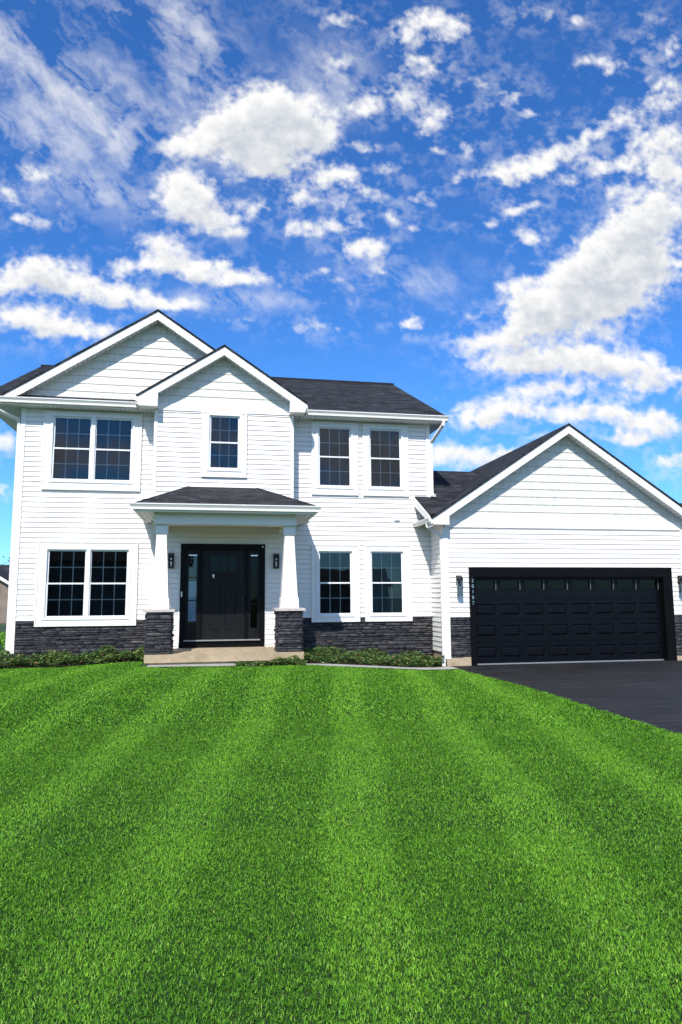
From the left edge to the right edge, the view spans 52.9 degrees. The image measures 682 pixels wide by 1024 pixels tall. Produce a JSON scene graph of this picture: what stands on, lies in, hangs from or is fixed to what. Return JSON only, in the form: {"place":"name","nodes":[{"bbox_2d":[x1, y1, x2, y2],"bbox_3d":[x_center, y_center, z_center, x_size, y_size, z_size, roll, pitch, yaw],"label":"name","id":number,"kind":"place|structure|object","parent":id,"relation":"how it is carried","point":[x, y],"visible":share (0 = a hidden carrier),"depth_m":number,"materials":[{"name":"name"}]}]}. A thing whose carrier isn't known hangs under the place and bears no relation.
{"place":"outdoors","nodes":[
{"label":"outdoors","id":0,"kind":"place"},
{"bbox_2d":[0,565,9,623],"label":"neighbour house","id":1,"kind":"structure","parent":0,"point":[4,577],"depth_m":47.88,"materials":[{"name":"concrete"}]},
{"bbox_2d":[0,7,681,492],"bbox_3d":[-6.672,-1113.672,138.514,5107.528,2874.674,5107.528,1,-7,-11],"label":"cloud","id":2,"kind":"structure","parent":0,"point":[620,263],"depth_m":2222.90,"materials":[{"name":"white"}]},
{"bbox_2d":[0,625,681,1023],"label":"lawn","id":3,"kind":"structure","parent":0,"point":[298,957],"depth_m":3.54,"materials":[{"name":"plant"}]},
{"bbox_2d":[0,657,143,667],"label":"planting bed","id":4,"kind":"object","parent":3,"relation":"on","point":[72,664],"visible":0.26,"depth_m":14.09,"materials":[{"name":"brown soil"}]},
{"bbox_2d":[0,645,144,666],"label":"ground cover","id":5,"kind":"object","parent":4,"relation":"on","point":[56,658],"visible":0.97,"depth_m":14.21,"materials":[{"name":"green plant"}]},
{"bbox_2d":[147,663,458,669],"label":"walkway","id":6,"kind":"structure","parent":3,"relation":"on","point":[419,668],"depth_m":13.69,"materials":[{"name":"grey concrete"}]},
{"bbox_2d":[308,657,446,666],"bbox_3d":[0.734,3.313,15.182,3.430,0.274,2.370,1,-7,-11],"label":"planting bed","id":7,"kind":"object","parent":3,"relation":"on","point":[353,663],"visible":0.16,"depth_m":14.49,"materials":[{"name":"brown soil"}]},
{"bbox_2d":[235,645,444,666],"bbox_3d":[-0.149,3.180,15.067,5.425,0.583,2.507,5,-9,-34],"label":"ground cover","id":8,"kind":"object","parent":7,"relation":"on","point":[316,654],"visible":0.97,"depth_m":14.72,"materials":[{"name":"green plant"}]},
{"bbox_2d":[0,0,681,564],"label":"sky","id":9,"kind":"structure","parent":0,"point":[143,70],"materials":[{"name":"blue"}]},
{"bbox_2d":[451,660,681,734],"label":"driveway","id":10,"kind":"structure","parent":0,"point":[648,692],"depth_m":12.38,"materials":[{"name":"grey asphalt"}]},
{"label":"ground","id":11,"kind":"structure","parent":0,"visible":0},
{"bbox_2d":[0,309,681,665],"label":"house","id":12,"kind":"structure","parent":11,"relation":"on","point":[148,443],"depth_m":16.06,"materials":[{"name":"white plastic"}]},
{"bbox_2d":[34,541,138,626],"bbox_3d":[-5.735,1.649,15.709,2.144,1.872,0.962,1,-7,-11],"label":"window","id":13,"kind":"structure","parent":12,"relation":"in","point":[79,583],"depth_m":15.50,"materials":[{"name":"white plastic"}]},
{"bbox_2d":[41,411,141,491],"bbox_3d":[-5.693,-1.368,15.762,2.144,1.805,0.312,1,-7,-11],"label":"window","id":14,"kind":"structure","parent":12,"relation":"in","point":[81,450],"depth_m":15.70,"materials":[{"name":"white plastic"}]},
{"bbox_2d":[168,553,173,567],"bbox_3d":[-3.768,1.081,15.195,0.130,0.330,0.100,1,-7,-11],"label":"wall lamp","id":15,"kind":"object","parent":12,"relation":"attached to","point":[170,560],"visible":0.98,"depth_m":15.16,"materials":[{"name":"black metal"}]},
{"bbox_2d":[177,542,266,647],"bbox_3d":[-2.679,1.869,15.514,1.935,2.328,0.455,1,-7,-11],"label":"front door","id":16,"kind":"structure","parent":12,"relation":"in","point":[222,595],"depth_m":15.39,"materials":[{"name":"black paint"}]},
{"bbox_2d":[201,411,246,477],"bbox_3d":[-2.706,-1.531,15.886,1.028,1.519,0.312,1,-7,-11],"label":"window","id":17,"kind":"structure","parent":12,"relation":"in","point":[224,434],"depth_m":15.82,"materials":[{"name":"white plastic"}]},
{"bbox_2d":[273,554,278,567],"bbox_3d":[-1.478,1.121,15.623,0.130,0.330,0.100,1,-7,-11],"label":"wall lamp","id":18,"kind":"object","parent":12,"relation":"attached to","point":[275,560],"visible":1,"depth_m":15.58,"materials":[{"name":"black metal"}]},
{"bbox_2d":[311,421,358,495],"bbox_3d":[-0.172,-1.285,16.796,1.158,1.800,0.312,1,-7,-11],"label":"window","id":19,"kind":"structure","parent":12,"relation":"in","point":[334,445],"depth_m":16.73,"materials":[{"name":"white plastic"}]},
{"bbox_2d":[311,544,359,621],"bbox_3d":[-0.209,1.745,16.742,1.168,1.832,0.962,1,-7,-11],"label":"window","id":20,"kind":"structure","parent":12,"relation":"in","point":[335,569],"depth_m":16.42,"materials":[{"name":"white plastic"}]},
{"bbox_2d":[362,423,408,496],"bbox_3d":[1.077,-1.263,17.030,1.158,1.800,0.312,1,-7,-11],"label":"window","id":21,"kind":"structure","parent":12,"relation":"in","point":[385,446],"depth_m":16.97,"materials":[{"name":"white plastic"}]},
{"bbox_2d":[364,545,412,621],"bbox_3d":[1.119,1.727,16.663,1.168,1.832,0.312,1,-7,-11],"label":"window","id":22,"kind":"structure","parent":12,"relation":"in","point":[388,568],"depth_m":16.60,"materials":[{"name":"white plastic"}]},
{"bbox_2d":[456,575,462,594],"bbox_3d":[2.734,1.690,15.790,0.156,0.460,0.188,1,-7,-11],"label":"wall lantern","id":23,"kind":"object","parent":12,"relation":"attached to","point":[459,578],"depth_m":15.76,"materials":[{"name":"black metal"}]},
{"bbox_2d":[475,578,663,664],"bbox_3d":[5.487,2.549,16.469,5.080,2.110,0.120,1,-7,-11],"label":"garage door","id":24,"kind":"structure","parent":12,"relation":"in","point":[519,620],"depth_m":16.41,"materials":[{"name":"black metal"}]},
{"bbox_2d":[677,575,681,592],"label":"wall lantern","id":25,"kind":"object","parent":12,"relation":"attached to","point":[679,578],"depth_m":16.88,"materials":[{"name":"black metal"}]}
]}

